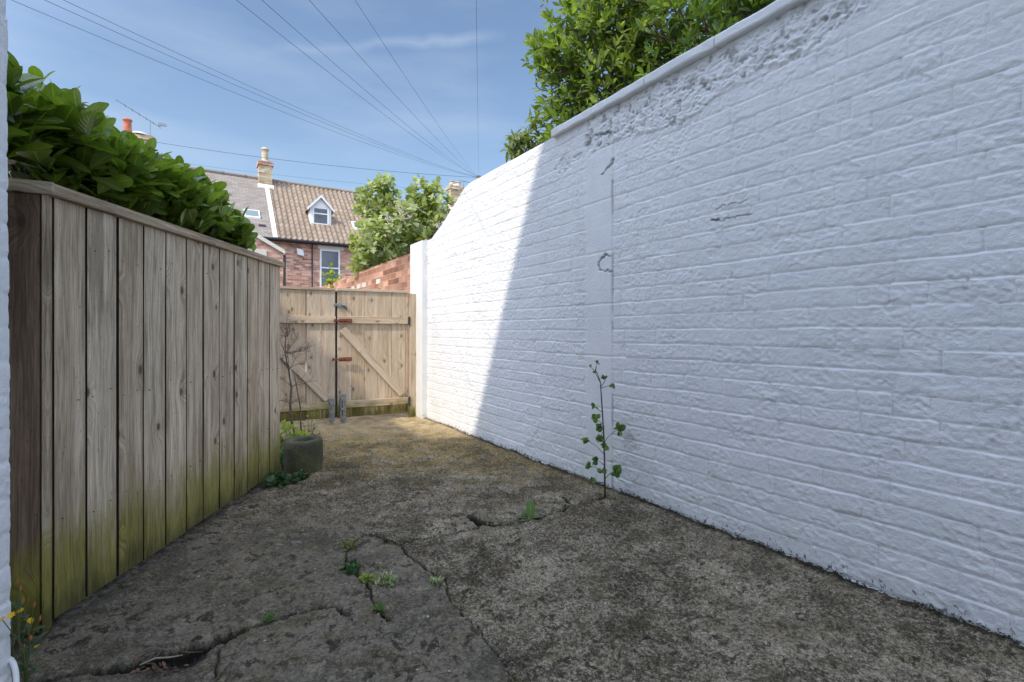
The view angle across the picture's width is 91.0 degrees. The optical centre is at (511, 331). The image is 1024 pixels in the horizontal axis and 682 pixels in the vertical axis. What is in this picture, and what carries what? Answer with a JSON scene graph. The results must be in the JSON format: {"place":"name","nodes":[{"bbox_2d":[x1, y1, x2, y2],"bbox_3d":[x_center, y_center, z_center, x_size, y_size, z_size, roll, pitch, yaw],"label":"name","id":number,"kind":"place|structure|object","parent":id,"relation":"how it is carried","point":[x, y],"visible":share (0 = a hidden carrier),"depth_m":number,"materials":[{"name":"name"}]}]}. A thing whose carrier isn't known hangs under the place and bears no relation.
{"place":"outdoors","nodes":[
{"label":"outdoors","id":0,"kind":"place"},
{"bbox_2d":[280,286,335,422],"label":"wooden gate","id":1,"kind":"structure","parent":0,"point":[310,311],"depth_m":5.70,"materials":[{"name":"wood"}]},
{"bbox_2d":[193,164,456,191],"bbox_3d":[-10.529,-7.130,22.000,19.215,2.231,0.010,0,0,0],"label":"overhead wire","id":2,"kind":"object","parent":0,"point":[300,177],"visible":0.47,"depth_m":22.00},
{"bbox_2d":[6,0,725,203],"label":"sky","id":3,"kind":"structure","parent":0,"point":[437,46],"materials":[{"name":"blue"}]},
{"bbox_2d":[386,180,470,257],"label":"terraced house","id":4,"kind":"structure","parent":0,"point":[452,187],"depth_m":28.70,"materials":[{"name":"beige brick"}]},
{"bbox_2d":[10,405,1023,681],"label":"concrete yard","id":5,"kind":"structure","parent":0,"point":[594,583],"depth_m":1.99,"materials":[{"name":"grey concrete"}]},
{"bbox_2d":[0,579,49,681],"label":"flowering weed","id":6,"kind":"object","parent":5,"relation":"on","point":[17,605],"visible":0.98,"depth_m":1.50,"materials":[{"name":"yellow plant"}]},
{"bbox_2d":[6,51,257,251],"bbox_3d":[-2.057,0.007,2.234,1.286,2.191,2.725,0,0,0],"label":"hedge shrub","id":7,"kind":"object","parent":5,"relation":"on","point":[63,137],"visible":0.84,"depth_m":2.00,"materials":[{"name":"green plant"}]},
{"bbox_2d":[7,177,283,637],"bbox_3d":[-1.761,0.290,2.663,0.337,1.620,2.145,0,0,0],"label":"timber fence","id":8,"kind":"object","parent":5,"relation":"on","point":[144,385],"visible":0.98,"depth_m":2.10,"materials":[{"name":"wood"}]},
{"bbox_2d":[145,663,167,673],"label":"dead twig","id":9,"kind":"object","parent":5,"relation":"on","point":[156,667],"visible":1,"depth_m":1.60,"materials":[{"name":"brown wood"}]},
{"bbox_2d":[129,644,190,676],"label":"leaf litter","id":10,"kind":"object","parent":5,"relation":"on","point":[164,664],"visible":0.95,"depth_m":1.62,"materials":[{"name":"brown plant"}]},
{"bbox_2d":[140,655,182,664],"bbox_3d":[-1.155,1.074,1.647,0.131,0.017,0.012,0,0,-20],"label":"dead twig","id":11,"kind":"object","parent":5,"relation":"on","point":[160,658],"visible":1,"depth_m":1.65,"materials":[{"name":"grey wood"}]},
{"bbox_2d":[177,651,202,652],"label":"dead twig","id":12,"kind":"object","parent":5,"relation":"on","point":[188,652],"visible":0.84,"depth_m":1.68,"materials":[{"name":"brown wood"}]},
{"bbox_2d":[259,610,278,625],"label":"crack weed","id":13,"kind":"object","parent":5,"relation":"on","point":[266,619],"visible":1,"depth_m":1.83,"materials":[{"name":"green plant"}]},
{"bbox_2d":[276,447,283,471],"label":"leafy weed","id":14,"kind":"object","parent":5,"relation":"on","point":[281,458],"visible":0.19,"depth_m":3.85,"materials":[{"name":"green plant"}]},
{"bbox_2d":[260,469,302,487],"bbox_3d":[-1.617,1.017,3.498,0.290,0.110,0.251,0,0,0],"label":"ivy plant","id":15,"kind":"object","parent":5,"relation":"on","point":[281,478],"visible":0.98,"depth_m":3.46,"materials":[{"name":"green plant"}]},
{"bbox_2d":[284,469,311,483],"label":"ivy plant","id":16,"kind":"object","parent":5,"relation":"on","point":[304,476],"visible":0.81,"depth_m":3.58,"materials":[{"name":"green plant"}]},
{"bbox_2d":[280,314,317,433],"bbox_3d":[-1.965,0.395,4.335,0.511,1.311,0.534,0,0,32],"label":"bare sapling","id":17,"kind":"object","parent":5,"relation":"on","point":[286,334],"visible":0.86,"depth_m":4.32,"materials":[{"name":"brown plant"}]},
{"bbox_2d":[283,435,322,473],"bbox_3d":[-1.605,0.946,3.872,0.283,0.249,0.285,0,0,0],"label":"stone planter","id":18,"kind":"object","parent":5,"relation":"on","point":[304,452],"visible":0.98,"depth_m":3.76,"materials":[{"name":"stone"}]},
{"bbox_2d":[280,420,309,450],"bbox_3d":[-1.778,0.887,4.089,0.289,0.359,0.278,0,0,0],"label":"leafy weed","id":19,"kind":"object","parent":18,"relation":"in","point":[288,425],"visible":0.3,"depth_m":4.05,"materials":[{"name":"green plant"}]},
{"bbox_2d":[302,415,320,436],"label":"leafy weed","id":20,"kind":"object","parent":5,"relation":"on","point":[314,428],"visible":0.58,"depth_m":4.74,"materials":[{"name":"green plant"}]},
{"bbox_2d":[338,538,358,551],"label":"crack weed","id":21,"kind":"object","parent":5,"relation":"on","point":[350,546],"visible":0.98,"depth_m":2.45,"materials":[{"name":"green plant"}]},
{"bbox_2d":[339,559,362,575],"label":"crack weed","id":22,"kind":"object","parent":5,"relation":"on","point":[352,566],"visible":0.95,"depth_m":2.22,"materials":[{"name":"green plant"}]},
{"bbox_2d":[358,572,376,584],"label":"crack weed","id":23,"kind":"object","parent":5,"relation":"on","point":[367,577],"visible":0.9,"depth_m":2.13,"materials":[{"name":"green plant"}]},
{"bbox_2d":[374,600,386,614],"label":"crack weed","id":24,"kind":"object","parent":5,"relation":"on","point":[379,607],"visible":0.97,"depth_m":1.91,"materials":[{"name":"green plant"}]},
{"bbox_2d":[371,570,397,587],"bbox_3d":[-0.533,1.038,2.100,0.118,0.058,0.106,0,0,44],"label":"crack weed","id":25,"kind":"object","parent":5,"relation":"on","point":[391,577],"visible":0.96,"depth_m":2.10,"materials":[{"name":"green plant"}]},
{"bbox_2d":[217,498,597,681],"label":"crack moss","id":26,"kind":"object","parent":5,"relation":"on","point":[424,566],"visible":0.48,"depth_m":2.33,"materials":[{"name":"green plant"}]},
{"bbox_2d":[408,293,415,417],"bbox_3d":[-1.236,0.305,6.248,0.084,1.550,0.085,0,0,-26],"label":"gate post","id":27,"kind":"object","parent":5,"relation":"on","point":[412,353],"visible":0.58,"depth_m":6.21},
{"bbox_2d":[332,288,410,422],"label":"wooden gate","id":28,"kind":"structure","parent":27,"relation":"attached to","point":[365,381],"depth_m":6.00,"materials":[{"name":"wood"}]},
{"bbox_2d":[429,575,444,584],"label":"crack weed","id":29,"kind":"object","parent":5,"relation":"on","point":[433,579],"visible":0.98,"depth_m":2.11,"materials":[{"name":"green plant"}]},
{"bbox_2d":[516,501,542,520],"bbox_3d":[0.098,1.014,2.844,0.152,0.095,0.088,0,0,0],"label":"dock seedling","id":30,"kind":"object","parent":5,"relation":"on","point":[530,508],"visible":1,"depth_m":2.86,"materials":[{"name":"green plant"}]},
{"bbox_2d":[580,360,625,495],"bbox_3d":[0.583,0.621,3.221,0.284,0.879,0.122,0,0,0],"label":"tall weed","id":31,"kind":"object","parent":5,"relation":"on","point":[617,470],"visible":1,"depth_m":3.23,"materials":[{"name":"green plant"}]},
{"bbox_2d":[448,425,1022,647],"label":"moss crumbs","id":32,"kind":"object","parent":5,"relation":"on","point":[923,604],"visible":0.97,"depth_m":2.17,"materials":[{"name":"green plant"}]},
{"bbox_2d":[201,456,880,681],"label":"pale grit","id":33,"kind":"object","parent":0,"point":[488,511],"visible":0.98,"depth_m":2.31,"materials":[{"name":"beige stone"}]},
{"label":"ground","id":34,"kind":"structure","parent":0,"visible":0},
{"bbox_2d":[0,0,11,681],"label":"wall","id":35,"kind":"structure","parent":34,"relation":"on","point":[5,610],"depth_m":1.28,"materials":[{"name":"white paint"}]},
{"bbox_2d":[8,656,19,681],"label":"white cable","id":36,"kind":"object","parent":35,"relation":"attached to","point":[12,662],"visible":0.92,"depth_m":1.27,"materials":[{"name":"plastic"}]},
{"bbox_2d":[9,100,285,285],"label":"terraced house","id":37,"kind":"structure","parent":34,"relation":"on","point":[245,190],"depth_m":21.91,"materials":[{"name":"grey tile"}]},
{"bbox_2d":[265,179,392,357],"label":"terraced house","id":38,"kind":"structure","parent":34,"relation":"on","point":[312,226],"depth_m":22.31,"materials":[{"name":"brown tile"}]},
{"bbox_2d":[320,249,339,286],"bbox_3d":[-7.965,-2.715,22.028,0.840,1.730,0.060,0,0,-32],"label":"window","id":39,"kind":"structure","parent":38,"relation":"in","point":[327,256],"depth_m":21.98,"materials":[{"name":"white glass"}]},
{"bbox_2d":[321,262,341,287],"bbox_3d":[-3.759,-0.172,10.514,0.487,2.545,0.257,0,0,14],"label":"lane sapling","id":40,"kind":"object","parent":34,"relation":"on","point":[328,280],"visible":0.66,"depth_m":10.48,"materials":[{"name":"green plant"}]},
{"bbox_2d":[321,253,409,397],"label":"brick wall","id":41,"kind":"structure","parent":34,"relation":"on","point":[393,274],"depth_m":7.49,"materials":[{"name":"red brick"}]},
{"bbox_2d":[346,171,457,278],"bbox_3d":[-1.966,-0.950,9.428,2.124,4.208,1.563,0,0,-8],"label":"fig tree","id":42,"kind":"object","parent":34,"relation":"on","point":[419,208],"visible":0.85,"depth_m":9.33,"materials":[{"name":"green plant"}]},
{"bbox_2d":[500,107,561,162],"bbox_3d":[0.310,-0.572,5.119,0.883,3.444,0.753,0,0,0],"label":"evergreen shrub","id":43,"kind":"object","parent":34,"relation":"on","point":[519,146],"visible":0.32,"depth_m":4.98,"materials":[{"name":"green plant"}]},
{"bbox_2d":[520,0,775,141],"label":"bay tree","id":44,"kind":"object","parent":34,"relation":"on","point":[623,47],"visible":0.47,"depth_m":4.43,"materials":[{"name":"green plant"}]},
{"bbox_2d":[410,0,1023,646],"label":"boundary wall","id":45,"kind":"structure","parent":34,"relation":"on","point":[764,266],"depth_m":2.35,"materials":[{"name":"white brick"}]},
{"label":"back lane","id":46,"kind":"structure","parent":0,"visible":0},
{"bbox_3d":[-1.322,-2.514,20.000,0.299,7.329,0.299,0,0,0],"label":"telegraph pole","id":47,"kind":"object","parent":46,"relation":"on","visible":0},
{"bbox_2d":[12,0,473,176],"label":"overhead wire","id":48,"kind":"object","parent":47,"relation":"attached to","point":[199,78],"visible":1,"depth_m":7.10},
{"bbox_2d":[45,0,474,176],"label":"overhead wire","id":49,"kind":"object","parent":47,"relation":"attached to","point":[211,74],"visible":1,"depth_m":6.94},
{"bbox_2d":[64,0,467,174],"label":"overhead wire","id":50,"kind":"object","parent":47,"relation":"attached to","point":[228,76],"visible":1,"depth_m":7.16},
{"bbox_2d":[144,140,475,177],"bbox_3d":[-8.441,-6.559,18.500,14.551,0.900,0.014,0,0,-12],"label":"overhead wire","id":51,"kind":"object","parent":47,"relation":"attached to","point":[311,163],"visible":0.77,"depth_m":18.71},
{"bbox_2d":[238,1,476,176],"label":"overhead wire","id":52,"kind":"object","parent":47,"relation":"attached to","point":[327,71],"visible":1,"depth_m":6.65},
{"bbox_2d":[262,0,473,174],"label":"overhead wire","id":53,"kind":"object","parent":47,"relation":"attached to","point":[349,76],"visible":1,"depth_m":6.91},
{"bbox_2d":[309,0,473,173],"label":"overhead wire","id":54,"kind":"object","parent":47,"relation":"attached to","point":[375,73],"visible":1,"depth_m":6.92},
{"bbox_2d":[355,0,471,169],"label":"overhead wire","id":55,"kind":"object","parent":47,"relation":"attached to","point":[400,69],"visible":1,"depth_m":6.56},
{"bbox_2d":[476,8,478,166],"bbox_3d":[-0.689,-4.441,10.145,0.004,3.359,19.751,0,0,-4],"label":"overhead wire","id":56,"kind":"object","parent":47,"relation":"attached to","point":[477,84],"visible":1,"depth_m":8.32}
]}

